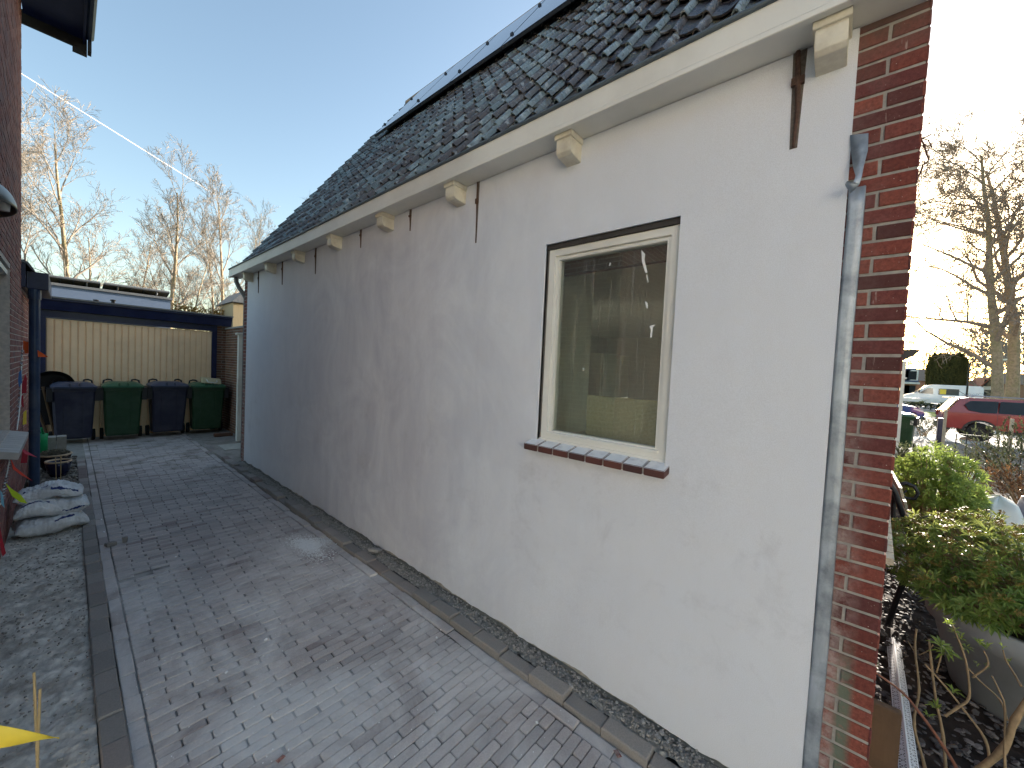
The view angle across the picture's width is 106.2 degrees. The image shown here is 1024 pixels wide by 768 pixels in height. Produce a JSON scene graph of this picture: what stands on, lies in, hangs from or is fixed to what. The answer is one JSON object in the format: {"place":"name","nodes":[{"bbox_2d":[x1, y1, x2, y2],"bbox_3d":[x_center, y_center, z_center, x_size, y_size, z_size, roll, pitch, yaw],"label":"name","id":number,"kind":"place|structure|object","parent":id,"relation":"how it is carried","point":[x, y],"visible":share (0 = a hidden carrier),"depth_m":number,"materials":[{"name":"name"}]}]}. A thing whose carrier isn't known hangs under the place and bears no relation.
{"place":"outdoors","nodes":[
{"label":"outdoors","id":0,"kind":"place"},
{"bbox_2d":[0,725,58,747],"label":"yellow pennant","id":1,"kind":"object","parent":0,"point":[10,736],"visible":1,"depth_m":0.99,"materials":[{"name":"fabric"}]},
{"bbox_2d":[0,525,98,767],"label":"garden soil","id":2,"kind":"structure","parent":0,"point":[71,743],"depth_m":2.36,"materials":[{"name":"soil"}]},
{"bbox_2d":[32,672,38,767],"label":"bamboo cane","id":3,"kind":"object","parent":2,"relation":"on","point":[35,701],"visible":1,"depth_m":1.53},
{"bbox_2d":[36,688,41,767],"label":"bamboo cane","id":4,"kind":"object","parent":2,"relation":"on","point":[39,718],"visible":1,"depth_m":1.53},
{"bbox_2d":[11,510,89,536],"bbox_3d":[-4.677,1.395,3.908,0.331,0.222,0.480,4,3,33],"label":"cement bag","id":5,"kind":"object","parent":2,"relation":"on","point":[36,526],"visible":0.76,"depth_m":3.80,"materials":[{"name":"plastic"}]},
{"bbox_2d":[13,494,89,520],"bbox_3d":[-4.697,1.238,3.933,0.345,0.218,0.500,5,3,41],"label":"cement bag","id":6,"kind":"object","parent":5,"relation":"on","point":[54,505],"visible":0.86,"depth_m":3.84,"materials":[{"name":"plastic"}]},
{"bbox_2d":[13,479,83,505],"bbox_3d":[-4.745,1.096,3.956,0.328,0.186,0.464,5,3,41],"label":"cement bag","id":7,"kind":"object","parent":6,"relation":"on","point":[53,488],"visible":0.93,"depth_m":3.89,"materials":[{"name":"plastic"}]},
{"bbox_2d":[56,438,89,459],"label":"yard paving","id":8,"kind":"structure","parent":0,"point":[75,447],"depth_m":7.24,"materials":[{"name":"concrete"}]},
{"bbox_2d":[40,371,73,440],"bbox_3d":[-8.949,0.426,7.496,0.390,1.361,0.600,5,3,41],"label":"wheelbarrow","id":9,"kind":"object","parent":8,"relation":"on","point":[46,411],"visible":0.44,"depth_m":7.46,"materials":[{"name":"black plastic"}]},
{"bbox_2d":[48,435,66,449],"bbox_3d":[-7.590,1.063,6.407,0.200,0.389,0.218,5,3,41],"label":"concrete block","id":10,"kind":"object","parent":8,"relation":"on","point":[61,441],"depth_m":6.36,"materials":[{"name":"concrete"}]},
{"bbox_2d":[46,379,100,439],"bbox_3d":[-8.618,0.537,7.558,0.699,1.256,0.686,4,3,39],"label":"wheelie bin","id":11,"kind":"object","parent":8,"relation":"on","point":[73,404],"visible":0.83,"depth_m":7.42,"materials":[{"name":"blue plastic"}]},
{"bbox_2d":[28,296,233,443],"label":"garage","id":12,"kind":"structure","parent":0,"point":[98,352],"depth_m":8.48,"materials":[{"name":"blue wood"}]},
{"bbox_2d":[46,318,211,436],"bbox_3d":[-8.422,-0.087,8.656,0.046,2.440,2.638,5,3,41],"label":"garage door","id":13,"kind":"structure","parent":12,"relation":"in","point":[96,352],"depth_m":8.47,"materials":[{"name":"beige metal"}]},
{"bbox_2d":[184,431,206,445],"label":"yard paving","id":14,"kind":"structure","parent":0,"point":[196,439],"depth_m":8.53,"materials":[{"name":"concrete"}]},
{"bbox_2d":[200,377,220,383],"bbox_3d":[-7.107,-0.075,9.088,0.279,0.167,0.363,5,3,41],"label":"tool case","id":15,"kind":"object","parent":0,"point":[210,380],"visible":0.99,"depth_m":9.04,"materials":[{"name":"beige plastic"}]},
{"bbox_2d":[190,428,240,461],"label":"yard paving","id":16,"kind":"structure","parent":0,"point":[206,436],"depth_m":8.47,"materials":[{"name":"concrete"}]},
{"bbox_2d":[186,379,228,431],"bbox_3d":[-7.331,0.536,9.226,0.699,1.258,0.763,5,3,44],"label":"wheelie bin","id":17,"kind":"object","parent":16,"relation":"on","point":[206,400],"visible":0.88,"depth_m":9.07,"materials":[{"name":"green plastic"}]},
{"bbox_2d":[218,443,240,450],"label":"paving slab","id":18,"kind":"structure","parent":16,"relation":"on","point":[225,447],"depth_m":7.84,"materials":[{"name":"concrete"}]},
{"bbox_2d":[235,333,242,440],"bbox_3d":[-5.645,0.074,8.636,0.160,2.344,0.960,5,3,41],"label":"gate post","id":19,"kind":"object","parent":16,"relation":"on","point":[239,386],"visible":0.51,"depth_m":8.30,"materials":[{"name":"white paint"}]},
{"bbox_2d":[213,432,232,436],"bbox_3d":[-6.692,1.173,8.913,0.110,0.070,0.350,5,3,41],"label":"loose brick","id":20,"kind":"object","parent":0,"point":[222,434],"visible":1,"depth_m":8.86,"materials":[{"name":"brick"}]},
{"bbox_2d":[28,429,681,767],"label":"yard base","id":21,"kind":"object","parent":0,"point":[673,761],"depth_m":2.53,"materials":[{"name":"concrete"}]},
{"bbox_2d":[21,259,51,488],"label":"brick annexe","id":22,"kind":"structure","parent":21,"relation":"on","point":[36,287],"depth_m":4.92,"materials":[{"name":"blue paint"}]},
{"bbox_2d":[21,148,57,272],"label":"bare tree","id":23,"kind":"object","parent":21,"relation":"on","point":[36,204],"visible":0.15,"depth_m":16.12,"materials":[{"name":"brown plant"}]},
{"bbox_2d":[12,455,79,522],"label":"pebbles","id":24,"kind":"object","parent":21,"relation":"on","point":[69,476],"visible":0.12,"depth_m":5.53,"materials":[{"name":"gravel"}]},
{"bbox_2d":[40,427,47,452],"bbox_3d":[-7.525,0.893,6.128,0.325,0.444,0.152,4,2,21],"label":"watering can","id":25,"kind":"object","parent":24,"relation":"on","point":[43,441],"visible":0.4,"depth_m":6.10,"materials":[{"name":"green plastic"}]},
{"bbox_2d":[40,448,72,471],"bbox_3d":[-6.917,1.142,5.813,0.362,0.338,0.362,5,3,41],"label":"bowl planter","id":26,"kind":"object","parent":24,"relation":"on","point":[51,454],"visible":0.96,"depth_m":5.73,"materials":[{"name":"black ceramic"}]},
{"bbox_2d":[44,458,71,477],"bbox_3d":[-6.513,1.218,5.522,0.265,0.246,0.265,5,3,41],"label":"bowl planter","id":27,"kind":"object","parent":24,"relation":"on","point":[65,465],"visible":0.88,"depth_m":5.47,"materials":[{"name":"blue ceramic"}]},
{"bbox_2d":[0,0,97,558],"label":"brick house","id":28,"kind":"structure","parent":21,"relation":"on","point":[72,23],"depth_m":3.97,"materials":[{"name":"brown brick"}]},
{"bbox_2d":[0,184,17,217],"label":"wall lamp","id":29,"kind":"object","parent":28,"relation":"attached to","point":[8,206],"visible":1,"depth_m":2.63,"materials":[{"name":"metal"}]},
{"bbox_2d":[0,341,47,556],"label":"bunting","id":30,"kind":"object","parent":28,"relation":"hanging from","point":[25,453],"visible":0.91,"depth_m":3.95,"materials":[{"name":"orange fabric"}]},
{"bbox_2d":[21,76,145,286],"bbox_3d":[-16.178,-4.710,13.446,5.414,10.816,5.492,5,3,41],"label":"bare tree","id":31,"kind":"object","parent":21,"relation":"on","point":[63,245],"visible":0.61,"depth_m":13.28,"materials":[{"name":"brown plant"}]},
{"bbox_2d":[77,458,132,767],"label":"kerb","id":32,"kind":"structure","parent":21,"relation":"on","point":[114,745],"depth_m":2.27,"materials":[{"name":"concrete"}]},
{"bbox_2d":[46,282,172,327],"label":"clad building","id":33,"kind":"structure","parent":21,"relation":"on","point":[86,293],"depth_m":11.64,"materials":[{"name":"metal"}]},
{"bbox_2d":[49,275,100,287],"bbox_3d":[-13.003,-2.967,11.226,0.918,0.209,1.334,5,3,41],"label":"solar array","id":34,"kind":"object","parent":33,"relation":"on","point":[74,281],"visible":0.4,"depth_m":11.22,"materials":[{"name":"glass"}]},
{"bbox_2d":[102,282,169,296],"bbox_3d":[-12.042,-2.962,12.334,0.918,0.209,1.507,5,3,41],"label":"solar array","id":35,"kind":"object","parent":33,"relation":"on","point":[131,289],"visible":0.66,"depth_m":12.17,"materials":[{"name":"glass"}]},
{"bbox_2d":[114,133,233,328],"bbox_3d":[-14.022,-4.589,16.139,3.108,10.564,3.583,3,2,-6],"label":"bare tree","id":36,"kind":"object","parent":21,"relation":"on","point":[172,282],"visible":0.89,"depth_m":15.77,"materials":[{"name":"brown plant"}]},
{"bbox_2d":[170,300,224,331],"bbox_3d":[-11.740,-1.398,14.585,0.819,3.245,2.003,5,3,41],"label":"garden hedge","id":37,"kind":"object","parent":21,"relation":"on","point":[185,307],"visible":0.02,"depth_m":14.21,"materials":[{"name":"green plant"}]},
{"bbox_2d":[170,230,230,330],"bbox_3d":[-12.137,-2.618,14.819,2.343,6.891,2.990,5,3,41],"label":"bare tree","id":38,"kind":"object","parent":21,"relation":"on","point":[215,255],"visible":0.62,"depth_m":14.74,"materials":[{"name":"brown plant"}]},
{"bbox_2d":[168,186,236,313],"bbox_3d":[-14.345,-4.209,17.950,2.217,9.639,2.318,2,2,-7],"label":"bare tree","id":39,"kind":"object","parent":21,"relation":"on","point":[209,265],"visible":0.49,"depth_m":17.97,"materials":[{"name":"brown plant"}]},
{"bbox_2d":[165,163,253,311],"bbox_3d":[-13.512,-4.463,17.284,4.473,10.279,3.194,5,3,41],"label":"bare tree","id":40,"kind":"object","parent":21,"relation":"on","point":[221,290],"visible":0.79,"depth_m":17.21,"materials":[{"name":"brown plant"}]},
{"bbox_2d":[217,290,244,326],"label":"garden shed","id":41,"kind":"structure","parent":21,"relation":"on","point":[233,305],"depth_m":14.19,"materials":[{"name":"wood"}]},
{"bbox_2d":[224,326,242,433],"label":"garden wall","id":42,"kind":"structure","parent":21,"relation":"on","point":[231,340],"depth_m":9.44,"materials":[{"name":"brown brick"}]},
{"bbox_2d":[203,445,678,767],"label":"kerb","id":43,"kind":"structure","parent":21,"relation":"on","point":[617,735],"depth_m":2.49,"materials":[{"name":"concrete"}]},
{"bbox_2d":[228,0,932,767],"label":"plastered house","id":44,"kind":"structure","parent":21,"relation":"on","point":[700,214],"depth_m":2.08,"materials":[{"name":"paint"}]},
{"bbox_2d":[574,353,629,433],"bbox_3d":[0.473,0.635,4.603,1.570,1.980,0.620,5,3,41],"label":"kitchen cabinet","id":45,"kind":"object","parent":44,"relation":"in","point":[608,375],"visible":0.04,"depth_m":3.94,"materials":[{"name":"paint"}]},
{"bbox_2d":[539,224,679,462],"bbox_3d":[0.548,-0.221,2.267,0.816,1.234,0.102,5,3,41],"label":"window frame","id":46,"kind":"structure","parent":44,"relation":"in","point":[669,235],"depth_m":2.20,"materials":[{"name":"beige paint"}]},
{"bbox_2d":[585,395,657,445],"bbox_3d":[0.916,0.507,2.373,1.060,0.800,0.020,5,3,41],"label":"leaning board","id":47,"kind":"object","parent":44,"relation":"on","point":[627,419],"visible":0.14,"depth_m":2.53,"materials":[{"name":"wood"}]},
{"bbox_2d":[885,518,893,565],"bbox_3d":[2.198,0.824,2.297,0.090,0.276,0.651,5,3,41],"label":"slatted board","id":48,"kind":"object","parent":44,"relation":"on","point":[889,553],"visible":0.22,"depth_m":2.09,"materials":[{"name":"white wood"}]},
{"bbox_2d":[917,134,932,189],"bbox_3d":[1.690,-0.905,1.583,0.051,0.234,0.006,5,3,41],"label":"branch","id":49,"kind":"object","parent":44,"relation":"attached to","point":[926,153],"visible":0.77,"depth_m":1.58,"materials":[{"name":"plant"}]},
{"bbox_2d":[82,431,642,767],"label":"driveway paving","id":50,"kind":"structure","parent":0,"point":[175,456],"depth_m":2.45,"materials":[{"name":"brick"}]},
{"bbox_2d":[104,541,116,546],"bbox_3d":[-3.811,1.519,3.651,0.044,0.038,0.073,3,2,18],"label":"brick piece","id":51,"kind":"object","parent":50,"relation":"on","point":[111,543],"visible":1,"depth_m":3.64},
{"bbox_2d":[98,378,146,438],"bbox_3d":[-8.211,0.533,8.104,0.699,1.263,0.709,5,3,42],"label":"wheelie bin","id":52,"kind":"object","parent":50,"relation":"on","point":[122,402],"visible":0.98,"depth_m":7.96,"materials":[{"name":"green plastic"}]},
{"bbox_2d":[145,378,191,434],"bbox_3d":[-7.775,0.528,8.683,0.699,1.271,0.739,4,3,40],"label":"wheelie bin","id":53,"kind":"object","parent":50,"relation":"on","point":[167,400],"visible":1,"depth_m":8.53,"materials":[{"name":"blue plastic"}]},
{"bbox_2d":[270,533,335,569],"bbox_3d":[-1.983,1.611,3.832,0.924,0.006,0.476,4,2,32],"label":"spilled plaster","id":54,"kind":"object","parent":50,"relation":"on","point":[310,545],"visible":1,"depth_m":3.83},
{"bbox_2d":[99,472,560,764],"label":"plaster crumbs","id":55,"kind":"object","parent":50,"relation":"on","point":[265,639],"visible":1,"depth_m":2.52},
{"bbox_2d":[237,461,712,767],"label":"gravel strip","id":56,"kind":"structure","parent":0,"point":[644,729],"depth_m":2.46,"materials":[{"name":"gravel"}]},
{"bbox_2d":[368,547,382,552],"bbox_3d":[-1.303,1.587,3.674,0.100,0.041,0.086,3,2,12],"label":"broken tile","id":57,"kind":"object","parent":56,"relation":"on","point":[376,550],"visible":1,"depth_m":3.64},
{"bbox_2d":[240,462,716,767],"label":"rubble","id":58,"kind":"object","parent":56,"relation":"on","point":[657,736],"visible":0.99,"depth_m":2.36,"materials":[{"name":"gravel"}]},
{"bbox_2d":[21,0,1023,377],"label":"sky","id":59,"kind":"structure","parent":0,"point":[279,94],"materials":[{"name":"blue"}]},
{"bbox_2d":[903,402,935,411],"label":"road","id":60,"kind":"structure","parent":0,"point":[929,410],"depth_m":36.74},
{"bbox_2d":[903,400,943,409],"bbox_3d":[45.407,2.549,28.256,48.621,1.240,1.793,5,3,41],"label":"hedge","id":61,"kind":"object","parent":60,"relation":"on","point":[921,404],"visible":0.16,"depth_m":34.92,"materials":[{"name":"green plant"}]},
{"bbox_2d":[903,398,946,402],"bbox_3d":[47.425,2.486,30.459,48.000,1.000,0.170,5,3,41],"label":"rail fence","id":62,"kind":"object","parent":60,"relation":"on","point":[926,400],"visible":0.04,"depth_m":36.99,"materials":[{"name":"white paint"}]},
{"bbox_2d":[903,385,983,403],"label":"parked van","id":63,"kind":"object","parent":60,"relation":"on","point":[937,392],"visible":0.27,"depth_m":40.25,"materials":[{"name":"white paint"}]},
{"bbox_2d":[925,352,969,385],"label":"conifer","id":64,"kind":"object","parent":60,"relation":"on","point":[953,370],"visible":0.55,"depth_m":48.98,"materials":[{"name":"green plant"}]},
{"bbox_2d":[965,359,1006,396],"bbox_3d":[37.893,0.234,30.677,2.170,4.575,0.240,5,3,41],"label":"street lamp","id":65,"kind":"object","parent":60,"relation":"on","point":[967,384],"visible":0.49,"depth_m":31.28,"materials":[{"name":"black metal"}]},
{"bbox_2d":[958,286,1023,384],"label":"street tree","id":66,"kind":"object","parent":60,"relation":"on","point":[1022,352],"visible":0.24,"depth_m":43.98,"materials":[{"name":"brown plant"}]},
{"bbox_2d":[919,418,935,424],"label":"road","id":67,"kind":"structure","parent":0,"point":[927,421],"depth_m":22.49,"materials":[{"name":"asphalt"}]},
{"bbox_2d":[904,105,1023,398],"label":"street tree","id":68,"kind":"object","parent":67,"relation":"on","point":[995,364],"visible":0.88,"depth_m":22.07,"materials":[{"name":"brown plant"}]},
{"bbox_2d":[873,495,1023,767],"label":"front garden soil","id":69,"kind":"structure","parent":0,"point":[951,723],"depth_m":2.32,"materials":[{"name":"soil"}]},
{"bbox_2d":[868,698,901,767],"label":"plank","id":70,"kind":"object","parent":69,"relation":"on","point":[886,734],"visible":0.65,"depth_m":1.72,"materials":[{"name":"brown wood"}]},
{"bbox_2d":[886,637,918,767],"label":"corner bead","id":71,"kind":"object","parent":69,"relation":"on","point":[896,661],"visible":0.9,"depth_m":2.19,"materials":[{"name":"silver metal"}]},
{"bbox_2d":[884,471,947,627],"bbox_3d":[3.482,1.327,3.394,0.468,1.139,1.376,5,3,41],"label":"garden bench","id":72,"kind":"object","parent":69,"relation":"on","point":[898,498],"visible":0.34,"depth_m":2.96,"materials":[{"name":"black metal"}]},
{"bbox_2d":[893,440,994,538],"bbox_3d":[4.542,1.244,4.130,0.822,1.255,0.964,5,3,41],"label":"evergreen shrub","id":73,"kind":"object","parent":69,"relation":"on","point":[951,486],"visible":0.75,"depth_m":3.93,"materials":[{"name":"green plant"}]},
{"bbox_2d":[869,617,1023,767],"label":"budding shrub","id":74,"kind":"object","parent":69,"relation":"on","point":[1000,751],"visible":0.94,"depth_m":1.58,"materials":[{"name":"brown plant"}]},
{"bbox_2d":[875,544,1023,767],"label":"slate chips","id":75,"kind":"object","parent":69,"relation":"on","point":[956,745],"visible":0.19,"depth_m":2.27,"materials":[{"name":"stone"}]},
{"bbox_2d":[925,580,1023,731],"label":"plant pot","id":76,"kind":"object","parent":69,"relation":"on","point":[998,669],"visible":0.38,"depth_m":2.19,"materials":[{"name":"grey plastic"}]},
{"bbox_2d":[886,507,1023,639],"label":"pieris shrub","id":77,"kind":"object","parent":76,"relation":"on","point":[982,596],"visible":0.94,"depth_m":2.28,"materials":[{"name":"green plant"}]},
{"bbox_2d":[975,495,1023,580],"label":"furniture cover","id":78,"kind":"object","parent":69,"relation":"on","point":[1011,509],"visible":0.23,"depth_m":3.83,"materials":[{"name":"fabric"}]},
{"bbox_2d":[977,458,1023,504],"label":"russet shrub","id":79,"kind":"object","parent":69,"relation":"on","point":[1004,491],"visible":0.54,"depth_m":5.38,"materials":[{"name":"brown plant"}]},
{"bbox_2d":[1017,496,1023,516],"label":"furniture cover","id":80,"kind":"object","parent":69,"relation":"on","point":[1020,503],"visible":0.11,"depth_m":4.07,"materials":[{"name":"fabric"}]},
{"bbox_2d":[894,438,1023,500],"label":"parking paving","id":81,"kind":"structure","parent":0,"point":[920,442],"depth_m":11.78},
{"bbox_2d":[894,412,919,448],"bbox_3d":[11.756,1.404,11.614,0.699,1.159,0.670,1,3,-39],"label":"wheelie bin","id":82,"kind":"object","parent":81,"relation":"on","point":[909,421],"visible":0.37,"depth_m":11.37,"materials":[{"name":"green plastic"}]},
{"bbox_2d":[894,350,919,457],"bbox_3d":[9.585,0.437,11.937,3.900,2.860,2.200,5,3,41],"label":"porch","id":83,"kind":"object","parent":81,"relation":"on","point":[908,354],"visible":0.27,"depth_m":10.07,"materials":[{"name":"white paint"}]},
{"bbox_2d":[893,441,935,472],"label":"evergreen","id":84,"kind":"object","parent":81,"relation":"on","point":[904,449],"visible":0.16,"depth_m":8.06,"materials":[{"name":"green plant"}]},
{"bbox_2d":[936,418,942,451],"bbox_3d":[12.707,1.526,11.424,0.130,1.020,0.120,5,3,41],"label":"fence post","id":85,"kind":"object","parent":81,"relation":"on","point":[939,429],"visible":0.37,"depth_m":11.39,"materials":[{"name":"blue paint"}]},
{"bbox_2d":[941,410,947,449],"bbox_3d":[12.371,1.385,11.014,0.060,1.300,0.060,5,3,41],"label":"wooden stake","id":86,"kind":"object","parent":81,"relation":"on","point":[944,427],"visible":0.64,"depth_m":10.99,"materials":[{"name":"wood"}]},
{"bbox_2d":[947,414,1023,502],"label":"dark shrub","id":87,"kind":"object","parent":81,"relation":"on","point":[987,457],"visible":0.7,"depth_m":6.46,"materials":[{"name":"brown plant"}]},
{"bbox_2d":[954,433,1023,474],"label":"wire fence","id":88,"kind":"object","parent":81,"relation":"on","point":[987,448],"visible":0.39,"depth_m":9.07,"materials":[{"name":"black metal"}]},
{"bbox_2d":[1005,419,1014,471],"bbox_3d":[11.807,1.453,9.121,0.060,1.250,0.060,5,3,41],"label":"wooden stake","id":89,"kind":"object","parent":81,"relation":"on","point":[1010,424],"visible":0.43,"depth_m":9.10,"materials":[{"name":"wood"}]},
{"bbox_2d":[913,424,1023,448],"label":"shell gravel","id":90,"kind":"structure","parent":0,"point":[950,437],"depth_m":15.33,"materials":[{"name":"gravel"}]},
{"bbox_2d":[897,404,925,419],"bbox_3d":[19.752,1.227,21.304,4.240,1.560,1.823,5,3,41],"label":"parked car","id":91,"kind":"object","parent":90,"relation":"on","point":[909,409],"visible":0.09,"depth_m":19.59,"materials":[{"name":"blue paint"}]},
{"bbox_2d":[915,416,936,436],"bbox_3d":[16.332,1.742,15.242,1.081,0.926,1.317,5,3,41],"label":"bush","id":92,"kind":"object","parent":90,"relation":"on","point":[925,433],"visible":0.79,"depth_m":15.24,"materials":[{"name":"brown plant"}]},
{"bbox_2d":[933,391,1023,440],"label":"parked car","id":93,"kind":"object","parent":90,"relation":"on","point":[964,414],"visible":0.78,"depth_m":14.44,"materials":[{"name":"red paint"}]},
{"label":"ground","id":94,"kind":"structure","parent":0,"visible":0},
{"bbox_2d":[46,205,126,288],"bbox_3d":[-18.657,-3.624,17.013,2.126,8.129,2.618,3,2,2],"label":"bare tree","id":95,"kind":"object","parent":94,"relation":"on","point":[91,253],"visible":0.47,"depth_m":16.61,"materials":[{"name":"brown plant"}]},
{"bbox_2d":[118,272,161,288],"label":"bare tree","id":96,"kind":"object","parent":94,"relation":"on","point":[147,284],"visible":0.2,"depth_m":18.99,"materials":[{"name":"brown plant"}]},
{"bbox_2d":[110,212,180,297],"bbox_3d":[-19.237,-4.207,19.335,3.619,9.063,4.024,5,3,41],"label":"bare tree","id":97,"kind":"object","parent":94,"relation":"on","point":[149,255],"visible":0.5,"depth_m":19.35,"materials":[{"name":"brown plant"}]},
{"bbox_2d":[130,196,212,330],"bbox_3d":[-17.515,-4.497,19.866,3.564,9.769,3.417,5,3,41],"label":"bare tree","id":98,"kind":"object","parent":94,"relation":"on","point":[163,226],"visible":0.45,"depth_m":19.39,"materials":[{"name":"brown plant"}]},
{"bbox_2d":[230,209,275,284],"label":"bare tree","id":99,"kind":"object","parent":94,"relation":"on","point":[257,235],"visible":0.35,"depth_m":23.10,"materials":[{"name":"brown plant"}]},
{"bbox_2d":[241,195,277,254],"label":"bare tree","id":100,"kind":"object","parent":94,"relation":"on","point":[263,218],"visible":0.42,"depth_m":25.15,"materials":[{"name":"brown plant"}]},
{"bbox_2d":[898,368,919,393],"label":"slate roof house","id":101,"kind":"structure","parent":94,"relation":"on","point":[911,381],"depth_m":61.39,"materials":[{"name":"white paint"}]},
{"bbox_2d":[916,369,925,389],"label":"brown roof house","id":102,"kind":"structure","parent":94,"relation":"on","point":[921,377],"depth_m":67.83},
{"bbox_2d":[903,330,955,368],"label":"street tree","id":103,"kind":"object","parent":94,"relation":"on","point":[913,343],"visible":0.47,"depth_m":75.65,"materials":[{"name":"brown plant"}]},
{"bbox_2d":[943,342,990,379],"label":"street tree","id":104,"kind":"object","parent":94,"relation":"on","point":[972,370],"visible":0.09,"depth_m":78.17,"materials":[{"name":"brown plant"}]},
{"bbox_2d":[973,377,990,397],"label":"white gable house","id":105,"kind":"structure","parent":94,"relation":"on","point":[984,383],"depth_m":52.51,"materials":[{"name":"paint"}]},
{"bbox_2d":[944,314,1023,379],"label":"street tree","id":106,"kind":"object","parent":94,"relation":"on","point":[979,373],"visible":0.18,"depth_m":61.55,"materials":[{"name":"brown plant"}]},
{"bbox_2d":[947,323,1023,395],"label":"street tree","id":107,"kind":"object","parent":94,"relation":"on","point":[983,352],"visible":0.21,"depth_m":51.27,"materials":[{"name":"brown plant"}]},
{"bbox_2d":[1004,373,1023,400],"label":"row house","id":108,"kind":"structure","parent":94,"relation":"on","point":[1021,390],"depth_m":64.74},
{"label":"pavement","id":109,"kind":"structure","parent":0,"visible":0},
{"bbox_2d":[911,137,1023,399],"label":"street tree","id":110,"kind":"object","parent":109,"relation":"on","point":[1012,382],"visible":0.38,"depth_m":23.22,"materials":[{"name":"brown plant"}]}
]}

